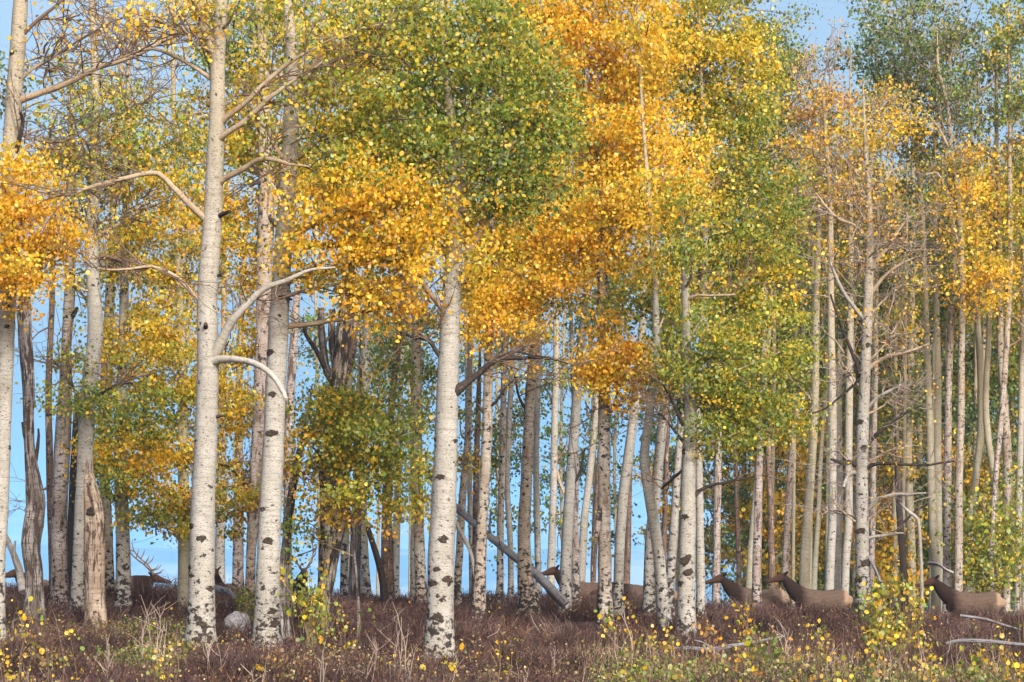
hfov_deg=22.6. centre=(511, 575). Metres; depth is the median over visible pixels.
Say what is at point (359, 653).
ground cover
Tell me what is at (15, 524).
mountains
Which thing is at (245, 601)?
leafy shrub
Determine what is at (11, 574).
elk
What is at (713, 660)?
dry grass
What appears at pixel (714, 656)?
bare plant
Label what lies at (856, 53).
distant aspen
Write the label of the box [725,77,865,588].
aspen tree
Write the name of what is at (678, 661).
seedling
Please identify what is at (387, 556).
aspen tree
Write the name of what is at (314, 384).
distant aspen
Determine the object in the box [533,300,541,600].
aspen tree
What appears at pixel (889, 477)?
distant aspen
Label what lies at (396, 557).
aspen tree
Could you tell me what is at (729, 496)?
distant aspen
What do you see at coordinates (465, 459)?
aspen tree
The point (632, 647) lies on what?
bare plant
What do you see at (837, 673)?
seedling
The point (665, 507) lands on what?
dead tree
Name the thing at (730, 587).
elk
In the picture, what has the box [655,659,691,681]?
seedling
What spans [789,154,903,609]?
distant aspen
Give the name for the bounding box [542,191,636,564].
distant aspen
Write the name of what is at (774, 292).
distant aspen
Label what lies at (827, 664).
bare plant
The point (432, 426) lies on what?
distant aspen
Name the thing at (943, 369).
distant aspen
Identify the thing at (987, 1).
distant aspen
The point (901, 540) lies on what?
dead tree
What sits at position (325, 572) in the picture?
leafy shrub
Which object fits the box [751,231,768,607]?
aspen tree
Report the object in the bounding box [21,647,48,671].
seedling
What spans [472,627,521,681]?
leafy shrub
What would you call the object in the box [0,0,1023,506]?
sky
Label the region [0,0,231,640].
aspen tree
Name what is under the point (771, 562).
dead tree
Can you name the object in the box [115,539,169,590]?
elk
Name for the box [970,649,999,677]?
seedling
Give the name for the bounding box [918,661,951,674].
seedling
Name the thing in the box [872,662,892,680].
seedling
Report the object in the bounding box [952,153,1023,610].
distant aspen
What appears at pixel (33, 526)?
dead tree
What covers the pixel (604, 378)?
aspen tree
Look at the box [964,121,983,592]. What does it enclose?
aspen tree
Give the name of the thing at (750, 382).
distant aspen
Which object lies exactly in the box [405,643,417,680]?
bare plant
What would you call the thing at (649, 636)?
seedling
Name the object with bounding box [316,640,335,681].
bare plant
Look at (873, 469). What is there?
aspen tree
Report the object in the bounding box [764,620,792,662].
bare plant
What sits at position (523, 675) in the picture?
bare plant
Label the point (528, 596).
aspen tree
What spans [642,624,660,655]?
seedling
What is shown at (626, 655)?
seedling
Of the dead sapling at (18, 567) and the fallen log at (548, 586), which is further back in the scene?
the fallen log at (548, 586)
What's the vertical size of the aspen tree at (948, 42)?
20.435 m
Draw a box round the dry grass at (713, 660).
[473,629,1023,681]
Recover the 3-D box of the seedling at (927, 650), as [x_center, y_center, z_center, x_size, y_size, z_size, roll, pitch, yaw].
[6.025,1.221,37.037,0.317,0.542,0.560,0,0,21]
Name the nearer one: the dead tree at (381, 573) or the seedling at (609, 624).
the seedling at (609, 624)
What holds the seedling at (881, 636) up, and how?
on the ground at (374, 623)
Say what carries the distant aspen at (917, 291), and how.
on the ground at (374, 623)
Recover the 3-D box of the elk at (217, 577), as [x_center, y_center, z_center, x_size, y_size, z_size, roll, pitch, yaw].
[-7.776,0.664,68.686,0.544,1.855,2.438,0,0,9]
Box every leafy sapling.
[929,460,1023,599]
[932,521,986,592]
[984,483,1023,647]
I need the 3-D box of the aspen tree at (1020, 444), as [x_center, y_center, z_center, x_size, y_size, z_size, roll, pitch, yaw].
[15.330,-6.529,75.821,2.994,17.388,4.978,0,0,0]
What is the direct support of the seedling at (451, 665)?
on the ground at (374, 623)
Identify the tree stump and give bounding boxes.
[83,455,107,634]
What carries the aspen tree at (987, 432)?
on the ground at (374, 623)
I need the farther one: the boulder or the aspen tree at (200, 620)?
the boulder
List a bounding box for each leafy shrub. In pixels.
[0,596,43,681]
[27,607,84,681]
[144,622,189,681]
[229,576,255,621]
[275,568,344,655]
[301,559,329,640]
[329,606,370,653]
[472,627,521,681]
[612,596,637,640]
[723,621,782,669]
[724,595,753,649]
[823,642,865,681]
[851,582,899,662]
[857,566,933,668]
[892,581,936,664]
[942,643,982,681]
[973,613,1016,658]
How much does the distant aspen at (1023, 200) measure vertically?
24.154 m
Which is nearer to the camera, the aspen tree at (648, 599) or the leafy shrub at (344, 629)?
the leafy shrub at (344, 629)
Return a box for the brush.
[0,572,1023,681]
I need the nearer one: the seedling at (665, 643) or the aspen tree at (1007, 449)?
the seedling at (665, 643)
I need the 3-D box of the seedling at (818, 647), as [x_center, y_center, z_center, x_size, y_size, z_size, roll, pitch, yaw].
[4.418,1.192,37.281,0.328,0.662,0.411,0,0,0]
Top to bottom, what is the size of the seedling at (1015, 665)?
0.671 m
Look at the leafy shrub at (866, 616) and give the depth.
37.99 m
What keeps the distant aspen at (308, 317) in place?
on the ground at (374, 623)
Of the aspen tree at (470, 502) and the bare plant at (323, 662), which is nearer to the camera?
the bare plant at (323, 662)
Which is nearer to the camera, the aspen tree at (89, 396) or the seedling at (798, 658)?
the seedling at (798, 658)
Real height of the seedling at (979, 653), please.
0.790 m
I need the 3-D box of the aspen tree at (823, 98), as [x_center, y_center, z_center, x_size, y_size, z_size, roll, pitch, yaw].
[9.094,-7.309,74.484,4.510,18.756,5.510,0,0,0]
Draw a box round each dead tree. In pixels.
[8,115,106,595]
[16,290,46,629]
[67,393,78,596]
[220,229,357,634]
[280,384,379,638]
[283,249,299,606]
[348,334,361,601]
[362,510,389,608]
[471,342,480,601]
[569,296,580,606]
[590,451,597,582]
[624,394,631,583]
[660,406,680,562]
[765,391,774,588]
[894,384,954,609]
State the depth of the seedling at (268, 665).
30.20 m
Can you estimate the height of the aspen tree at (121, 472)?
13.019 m
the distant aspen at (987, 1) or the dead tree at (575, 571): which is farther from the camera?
the distant aspen at (987, 1)
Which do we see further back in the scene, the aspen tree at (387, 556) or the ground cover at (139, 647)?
the aspen tree at (387, 556)
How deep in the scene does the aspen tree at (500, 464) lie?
57.95 m
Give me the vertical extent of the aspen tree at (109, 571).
12.146 m
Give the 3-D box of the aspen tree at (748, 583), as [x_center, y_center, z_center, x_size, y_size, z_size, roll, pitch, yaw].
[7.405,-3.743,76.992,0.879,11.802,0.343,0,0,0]
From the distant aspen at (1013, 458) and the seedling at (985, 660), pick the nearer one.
the seedling at (985, 660)
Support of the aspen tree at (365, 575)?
on the ground at (374, 623)
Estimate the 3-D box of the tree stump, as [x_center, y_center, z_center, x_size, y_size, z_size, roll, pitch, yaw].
[-6.630,-0.442,40.974,0.473,3.021,0.451,0,0,30]
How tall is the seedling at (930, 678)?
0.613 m
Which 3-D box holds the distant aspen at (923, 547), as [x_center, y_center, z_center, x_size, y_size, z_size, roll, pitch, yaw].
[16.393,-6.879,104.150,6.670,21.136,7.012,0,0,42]
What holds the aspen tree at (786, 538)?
on the ground at (374, 623)
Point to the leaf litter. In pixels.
(502, 672)
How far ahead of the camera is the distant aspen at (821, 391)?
105.59 m
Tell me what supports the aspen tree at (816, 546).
on the ground at (374, 623)
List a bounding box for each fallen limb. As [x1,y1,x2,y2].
[215,584,235,597]
[923,561,953,573]
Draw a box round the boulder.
[223,611,250,635]
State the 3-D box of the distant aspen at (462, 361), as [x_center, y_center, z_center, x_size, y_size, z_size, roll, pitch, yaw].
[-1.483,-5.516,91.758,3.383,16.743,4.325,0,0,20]
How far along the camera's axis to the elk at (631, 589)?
70.34 m
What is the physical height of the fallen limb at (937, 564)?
0.296 m
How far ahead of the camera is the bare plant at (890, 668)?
28.84 m
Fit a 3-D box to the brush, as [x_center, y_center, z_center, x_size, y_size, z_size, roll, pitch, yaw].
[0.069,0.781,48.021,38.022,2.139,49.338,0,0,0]
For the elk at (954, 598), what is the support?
on the ground at (374, 623)
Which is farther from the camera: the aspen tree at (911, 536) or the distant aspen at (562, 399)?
the distant aspen at (562, 399)
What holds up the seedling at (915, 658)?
on the ground at (374, 623)
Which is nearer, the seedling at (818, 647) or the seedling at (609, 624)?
the seedling at (818, 647)
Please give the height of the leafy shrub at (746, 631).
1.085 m
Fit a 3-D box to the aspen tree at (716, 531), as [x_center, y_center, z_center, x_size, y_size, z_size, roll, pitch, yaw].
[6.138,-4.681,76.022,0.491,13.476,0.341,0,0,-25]
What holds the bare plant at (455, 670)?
on the ground at (374, 623)
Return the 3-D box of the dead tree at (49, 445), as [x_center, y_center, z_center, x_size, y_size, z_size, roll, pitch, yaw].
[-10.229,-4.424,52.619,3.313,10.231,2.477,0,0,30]
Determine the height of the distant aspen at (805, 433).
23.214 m
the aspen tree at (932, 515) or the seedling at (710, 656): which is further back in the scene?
the aspen tree at (932, 515)
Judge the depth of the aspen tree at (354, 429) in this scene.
38.77 m
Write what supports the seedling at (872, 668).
on the ground at (374, 623)
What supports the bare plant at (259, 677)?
on the ground at (374, 623)
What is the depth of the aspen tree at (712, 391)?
43.17 m
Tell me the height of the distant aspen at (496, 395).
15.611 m
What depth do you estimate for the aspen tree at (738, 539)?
79.94 m
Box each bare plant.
[94,634,114,679]
[132,596,169,671]
[133,601,177,662]
[203,635,229,673]
[241,659,266,681]
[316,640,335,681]
[358,630,389,681]
[377,601,413,675]
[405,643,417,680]
[450,656,462,681]
[511,662,528,681]
[551,650,564,674]
[609,601,634,670]
[713,643,724,675]
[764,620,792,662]
[822,640,839,679]
[865,638,904,681]
[913,640,947,680]
[945,638,961,677]
[989,639,1013,678]
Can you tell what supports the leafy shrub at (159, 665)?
on the ground at (374, 623)
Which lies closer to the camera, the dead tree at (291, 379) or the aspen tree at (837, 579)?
the dead tree at (291, 379)
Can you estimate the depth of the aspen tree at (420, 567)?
51.93 m
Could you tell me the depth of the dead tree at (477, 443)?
56.95 m
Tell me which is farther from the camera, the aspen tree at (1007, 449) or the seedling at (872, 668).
the aspen tree at (1007, 449)
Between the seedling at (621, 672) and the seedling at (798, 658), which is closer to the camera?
the seedling at (621, 672)
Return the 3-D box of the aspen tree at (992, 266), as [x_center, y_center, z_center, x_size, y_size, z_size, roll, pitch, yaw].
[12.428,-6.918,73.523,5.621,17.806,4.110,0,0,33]
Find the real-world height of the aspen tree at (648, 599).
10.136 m
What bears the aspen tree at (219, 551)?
on the ground at (374, 623)
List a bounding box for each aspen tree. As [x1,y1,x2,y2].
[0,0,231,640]
[0,0,244,611]
[0,0,449,650]
[21,38,172,604]
[49,0,222,614]
[50,0,320,611]
[55,43,177,596]
[132,0,533,649]
[168,0,356,615]
[215,222,226,582]
[231,192,247,589]
[241,0,661,662]
[244,349,460,643]
[274,0,437,599]
[340,229,357,598]
[342,0,488,605]
[356,255,460,601]
[393,272,404,598]
[409,333,414,603]
[421,0,580,619]
[424,158,513,606]
[446,0,678,618]
[464,197,472,594]
[464,222,522,602]
[481,0,743,631]
[483,122,641,617]
[491,210,553,599]
[513,172,611,593]
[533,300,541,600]
[544,61,651,618]
[544,226,619,581]
[560,0,743,631]
[602,160,850,641]
[621,0,827,619]
[641,132,686,617]
[666,223,698,618]
[712,223,725,606]
[715,0,841,594]
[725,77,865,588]
[727,279,741,585]
[745,256,772,588]
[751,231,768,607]
[754,0,903,589]
[757,75,974,611]
[796,40,923,593]
[811,342,827,589]
[818,0,985,615]
[833,25,1023,591]
[834,327,842,588]
[869,161,879,599]
[882,0,1021,614]
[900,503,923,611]
[905,66,919,610]
[918,12,1023,614]
[932,128,942,611]
[946,0,1023,591]
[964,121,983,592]
[981,128,1023,612]
[983,138,1001,593]
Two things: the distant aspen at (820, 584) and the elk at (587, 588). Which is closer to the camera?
the elk at (587, 588)
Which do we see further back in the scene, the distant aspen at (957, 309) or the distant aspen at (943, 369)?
the distant aspen at (957, 309)
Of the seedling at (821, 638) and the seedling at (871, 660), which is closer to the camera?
the seedling at (871, 660)
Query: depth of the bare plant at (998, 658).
29.83 m
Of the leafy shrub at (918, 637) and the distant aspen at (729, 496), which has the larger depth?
the distant aspen at (729, 496)
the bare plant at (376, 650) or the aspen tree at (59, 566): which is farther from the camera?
the aspen tree at (59, 566)
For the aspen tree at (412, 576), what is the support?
on the ground at (374, 623)
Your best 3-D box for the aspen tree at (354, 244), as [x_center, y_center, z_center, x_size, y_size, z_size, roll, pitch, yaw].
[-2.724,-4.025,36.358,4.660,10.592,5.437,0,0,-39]
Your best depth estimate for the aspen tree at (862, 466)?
59.86 m
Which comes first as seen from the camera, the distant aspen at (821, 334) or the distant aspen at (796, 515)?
the distant aspen at (796, 515)
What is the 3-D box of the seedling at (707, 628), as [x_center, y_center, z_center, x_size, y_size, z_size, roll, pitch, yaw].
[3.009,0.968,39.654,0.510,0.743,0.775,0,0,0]
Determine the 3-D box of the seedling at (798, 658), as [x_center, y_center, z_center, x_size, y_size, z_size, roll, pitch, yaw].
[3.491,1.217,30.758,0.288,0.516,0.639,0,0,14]
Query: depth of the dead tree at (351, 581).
56.94 m
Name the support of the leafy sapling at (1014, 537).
on the ground at (374, 623)
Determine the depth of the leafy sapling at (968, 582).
75.81 m
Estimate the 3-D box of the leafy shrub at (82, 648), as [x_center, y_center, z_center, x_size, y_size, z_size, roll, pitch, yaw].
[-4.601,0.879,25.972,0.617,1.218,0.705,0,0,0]
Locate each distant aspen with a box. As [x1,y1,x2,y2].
[289,196,354,552]
[312,194,390,553]
[353,210,421,595]
[355,203,435,596]
[428,319,517,585]
[461,256,533,577]
[487,316,569,535]
[516,257,596,565]
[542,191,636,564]
[574,232,644,545]
[617,174,733,604]
[652,163,770,593]
[671,159,802,583]
[695,200,844,604]
[704,136,815,601]
[704,171,860,603]
[723,2,830,511]
[750,173,864,581]
[781,164,880,592]
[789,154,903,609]
[797,143,927,603]
[797,163,888,601]
[809,154,899,578]
[817,0,918,529]
[820,149,956,609]
[857,0,948,607]
[859,148,951,601]
[863,146,973,611]
[876,152,970,609]
[880,141,1021,610]
[889,0,998,612]
[912,154,1022,593]
[919,172,1017,604]
[921,146,1019,610]
[927,18,1019,591]
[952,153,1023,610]
[953,189,1023,584]
[971,193,1023,614]
[975,0,1023,613]
[990,157,1023,611]
[994,136,1023,478]
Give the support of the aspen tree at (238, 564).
on the ground at (374, 623)
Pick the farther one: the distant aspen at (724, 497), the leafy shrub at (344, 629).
the distant aspen at (724, 497)
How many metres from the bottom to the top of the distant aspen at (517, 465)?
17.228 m
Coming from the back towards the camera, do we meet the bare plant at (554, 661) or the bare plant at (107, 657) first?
the bare plant at (554, 661)
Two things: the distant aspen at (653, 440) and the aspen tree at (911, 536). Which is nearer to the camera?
the aspen tree at (911, 536)
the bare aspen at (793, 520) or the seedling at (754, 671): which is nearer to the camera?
the seedling at (754, 671)
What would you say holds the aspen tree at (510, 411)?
on the ground at (374, 623)
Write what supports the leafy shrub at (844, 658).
on the ground at (374, 623)
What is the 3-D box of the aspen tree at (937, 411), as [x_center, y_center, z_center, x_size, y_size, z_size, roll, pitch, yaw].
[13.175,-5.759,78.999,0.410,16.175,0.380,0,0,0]
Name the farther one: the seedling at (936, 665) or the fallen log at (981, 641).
the fallen log at (981, 641)
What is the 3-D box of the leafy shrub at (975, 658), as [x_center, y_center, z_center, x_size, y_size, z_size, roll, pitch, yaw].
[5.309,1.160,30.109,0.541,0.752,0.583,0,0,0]
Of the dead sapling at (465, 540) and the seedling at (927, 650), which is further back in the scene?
the dead sapling at (465, 540)
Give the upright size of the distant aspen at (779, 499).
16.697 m
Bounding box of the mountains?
[7,495,979,554]
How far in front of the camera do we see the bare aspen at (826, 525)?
80.96 m
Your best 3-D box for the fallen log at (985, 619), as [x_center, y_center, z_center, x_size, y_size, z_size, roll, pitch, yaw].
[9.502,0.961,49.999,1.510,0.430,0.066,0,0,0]
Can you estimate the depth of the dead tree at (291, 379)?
46.93 m
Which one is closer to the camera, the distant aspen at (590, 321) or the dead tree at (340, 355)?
the dead tree at (340, 355)
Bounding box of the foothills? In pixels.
[5,544,951,606]
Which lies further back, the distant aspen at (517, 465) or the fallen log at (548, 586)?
the distant aspen at (517, 465)
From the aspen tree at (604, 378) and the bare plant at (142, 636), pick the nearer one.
the bare plant at (142, 636)
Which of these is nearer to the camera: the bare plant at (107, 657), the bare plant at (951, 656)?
the bare plant at (107, 657)
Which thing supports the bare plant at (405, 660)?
on the ground at (374, 623)
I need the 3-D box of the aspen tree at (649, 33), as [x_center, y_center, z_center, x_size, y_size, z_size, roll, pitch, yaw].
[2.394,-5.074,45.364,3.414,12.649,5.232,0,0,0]
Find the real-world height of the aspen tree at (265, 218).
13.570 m
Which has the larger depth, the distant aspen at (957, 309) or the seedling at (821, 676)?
the distant aspen at (957, 309)
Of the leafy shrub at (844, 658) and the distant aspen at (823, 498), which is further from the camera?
the distant aspen at (823, 498)
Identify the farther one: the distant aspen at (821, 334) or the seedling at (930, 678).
the distant aspen at (821, 334)
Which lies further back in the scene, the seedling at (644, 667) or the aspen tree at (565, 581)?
the aspen tree at (565, 581)
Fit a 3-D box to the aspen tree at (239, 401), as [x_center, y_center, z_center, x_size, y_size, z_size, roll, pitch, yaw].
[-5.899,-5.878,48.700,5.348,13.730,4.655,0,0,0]
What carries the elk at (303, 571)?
on the ground at (374, 623)
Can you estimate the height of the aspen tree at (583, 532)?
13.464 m
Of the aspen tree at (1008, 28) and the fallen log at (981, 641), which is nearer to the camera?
the fallen log at (981, 641)
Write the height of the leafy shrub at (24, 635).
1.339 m
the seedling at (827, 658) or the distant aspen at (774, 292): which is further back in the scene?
the distant aspen at (774, 292)
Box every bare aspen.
[772,39,818,606]
[791,64,841,588]
[809,35,858,567]
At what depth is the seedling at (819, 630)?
39.69 m
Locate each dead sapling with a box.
[7,534,24,594]
[456,519,474,577]
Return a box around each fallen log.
[405,440,568,607]
[674,635,783,651]
[946,639,1023,645]
[960,614,1022,631]
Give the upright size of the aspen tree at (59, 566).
11.353 m
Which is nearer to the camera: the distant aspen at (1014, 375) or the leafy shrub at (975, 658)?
the leafy shrub at (975, 658)
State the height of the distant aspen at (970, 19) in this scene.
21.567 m
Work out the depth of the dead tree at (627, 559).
75.92 m
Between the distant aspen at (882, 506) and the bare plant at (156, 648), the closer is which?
the bare plant at (156, 648)
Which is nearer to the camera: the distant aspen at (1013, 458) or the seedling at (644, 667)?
the seedling at (644, 667)
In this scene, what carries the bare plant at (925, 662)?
on the ground at (374, 623)
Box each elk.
[5,569,48,585]
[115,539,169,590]
[215,566,231,587]
[292,543,316,595]
[541,564,612,600]
[591,582,677,602]
[705,572,789,608]
[765,571,852,612]
[916,575,1005,617]
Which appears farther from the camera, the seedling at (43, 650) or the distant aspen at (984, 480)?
the distant aspen at (984, 480)
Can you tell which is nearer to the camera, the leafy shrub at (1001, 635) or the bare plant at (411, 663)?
the bare plant at (411, 663)
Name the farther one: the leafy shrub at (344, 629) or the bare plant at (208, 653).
the leafy shrub at (344, 629)
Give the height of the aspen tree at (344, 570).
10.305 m
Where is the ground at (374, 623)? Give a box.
[9,602,1009,681]
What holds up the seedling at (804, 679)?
on the ground at (374, 623)
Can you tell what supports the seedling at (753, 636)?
on the ground at (374, 623)
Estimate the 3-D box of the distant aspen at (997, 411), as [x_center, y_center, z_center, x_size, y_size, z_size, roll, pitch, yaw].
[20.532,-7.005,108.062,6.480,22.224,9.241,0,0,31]
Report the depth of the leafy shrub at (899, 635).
36.97 m
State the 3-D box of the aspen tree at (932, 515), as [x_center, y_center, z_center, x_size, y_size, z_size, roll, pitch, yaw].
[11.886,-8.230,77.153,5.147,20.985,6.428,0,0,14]
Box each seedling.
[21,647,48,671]
[256,649,278,680]
[442,642,464,680]
[594,606,617,643]
[607,669,634,681]
[618,647,638,675]
[622,635,651,650]
[629,657,647,679]
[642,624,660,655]
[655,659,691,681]
[660,619,679,657]
[667,648,689,671]
[692,614,720,644]
[700,632,725,671]
[732,646,754,671]
[738,618,760,647]
[746,666,763,681]
[787,656,808,680]
[792,673,821,681]
[798,616,833,652]
[798,633,829,661]
[807,637,824,659]
[808,674,823,681]
[815,639,837,668]
[823,668,855,681]
[855,632,883,660]
[865,660,883,679]
[869,656,896,677]
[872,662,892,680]
[905,650,922,674]
[914,641,937,666]
[918,655,942,681]
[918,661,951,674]
[929,662,944,676]
[969,636,987,669]
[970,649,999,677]
[978,652,993,673]
[989,645,1015,667]
[993,651,1023,681]
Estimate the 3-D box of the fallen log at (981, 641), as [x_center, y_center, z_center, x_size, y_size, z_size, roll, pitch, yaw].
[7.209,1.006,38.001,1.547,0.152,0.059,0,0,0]
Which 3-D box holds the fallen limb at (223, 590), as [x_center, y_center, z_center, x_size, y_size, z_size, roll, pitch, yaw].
[-4.932,0.253,43.543,0.133,0.245,1.042,0,0,-28]
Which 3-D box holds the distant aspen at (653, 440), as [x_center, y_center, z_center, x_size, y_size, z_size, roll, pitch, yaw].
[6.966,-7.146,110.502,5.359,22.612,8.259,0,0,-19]
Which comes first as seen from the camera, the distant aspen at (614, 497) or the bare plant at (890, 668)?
the bare plant at (890, 668)
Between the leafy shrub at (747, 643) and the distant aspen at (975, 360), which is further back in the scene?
the distant aspen at (975, 360)
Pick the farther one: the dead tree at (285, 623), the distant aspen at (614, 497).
the distant aspen at (614, 497)
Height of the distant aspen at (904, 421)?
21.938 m
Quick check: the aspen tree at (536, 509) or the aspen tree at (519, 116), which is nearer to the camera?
the aspen tree at (519, 116)
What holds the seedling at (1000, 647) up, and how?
on the ground at (374, 623)
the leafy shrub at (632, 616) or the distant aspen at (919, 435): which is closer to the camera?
the leafy shrub at (632, 616)
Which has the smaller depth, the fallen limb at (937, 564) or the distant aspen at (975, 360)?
the fallen limb at (937, 564)
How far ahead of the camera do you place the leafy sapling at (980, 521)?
73.86 m
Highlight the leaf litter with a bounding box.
[2,587,1020,681]
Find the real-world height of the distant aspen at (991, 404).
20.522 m
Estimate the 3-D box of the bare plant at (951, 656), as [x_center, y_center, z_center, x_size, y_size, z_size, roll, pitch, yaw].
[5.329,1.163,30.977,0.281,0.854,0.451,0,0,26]
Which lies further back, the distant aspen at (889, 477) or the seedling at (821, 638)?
the distant aspen at (889, 477)
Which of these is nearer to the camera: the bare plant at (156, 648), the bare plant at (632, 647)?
the bare plant at (156, 648)
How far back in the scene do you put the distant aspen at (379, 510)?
83.96 m
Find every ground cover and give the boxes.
[1,619,588,681]
[74,614,203,674]
[575,643,1023,681]
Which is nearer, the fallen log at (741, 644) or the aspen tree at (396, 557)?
the fallen log at (741, 644)
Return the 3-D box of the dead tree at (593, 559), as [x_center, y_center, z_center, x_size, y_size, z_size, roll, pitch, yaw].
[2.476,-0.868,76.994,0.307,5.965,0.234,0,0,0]
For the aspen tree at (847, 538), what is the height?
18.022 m
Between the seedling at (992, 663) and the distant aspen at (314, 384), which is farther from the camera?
the distant aspen at (314, 384)
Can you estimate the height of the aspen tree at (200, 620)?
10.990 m
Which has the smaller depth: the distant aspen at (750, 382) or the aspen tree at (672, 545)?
the aspen tree at (672, 545)
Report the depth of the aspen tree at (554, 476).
75.93 m
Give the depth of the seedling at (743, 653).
31.36 m
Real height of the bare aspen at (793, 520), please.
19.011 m
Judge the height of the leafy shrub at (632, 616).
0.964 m
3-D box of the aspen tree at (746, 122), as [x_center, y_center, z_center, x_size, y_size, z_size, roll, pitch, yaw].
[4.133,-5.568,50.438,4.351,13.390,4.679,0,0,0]
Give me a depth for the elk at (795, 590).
70.83 m
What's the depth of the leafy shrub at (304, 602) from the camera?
35.93 m
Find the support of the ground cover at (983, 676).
on the ground at (374, 623)
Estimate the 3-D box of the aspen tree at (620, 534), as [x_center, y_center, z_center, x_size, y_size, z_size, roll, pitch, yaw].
[1.897,-4.734,50.608,2.927,11.557,2.751,0,0,-40]
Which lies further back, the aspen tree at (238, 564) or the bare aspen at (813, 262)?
the bare aspen at (813, 262)
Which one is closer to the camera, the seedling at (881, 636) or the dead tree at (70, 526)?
the seedling at (881, 636)
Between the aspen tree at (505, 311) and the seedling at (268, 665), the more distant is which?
the aspen tree at (505, 311)

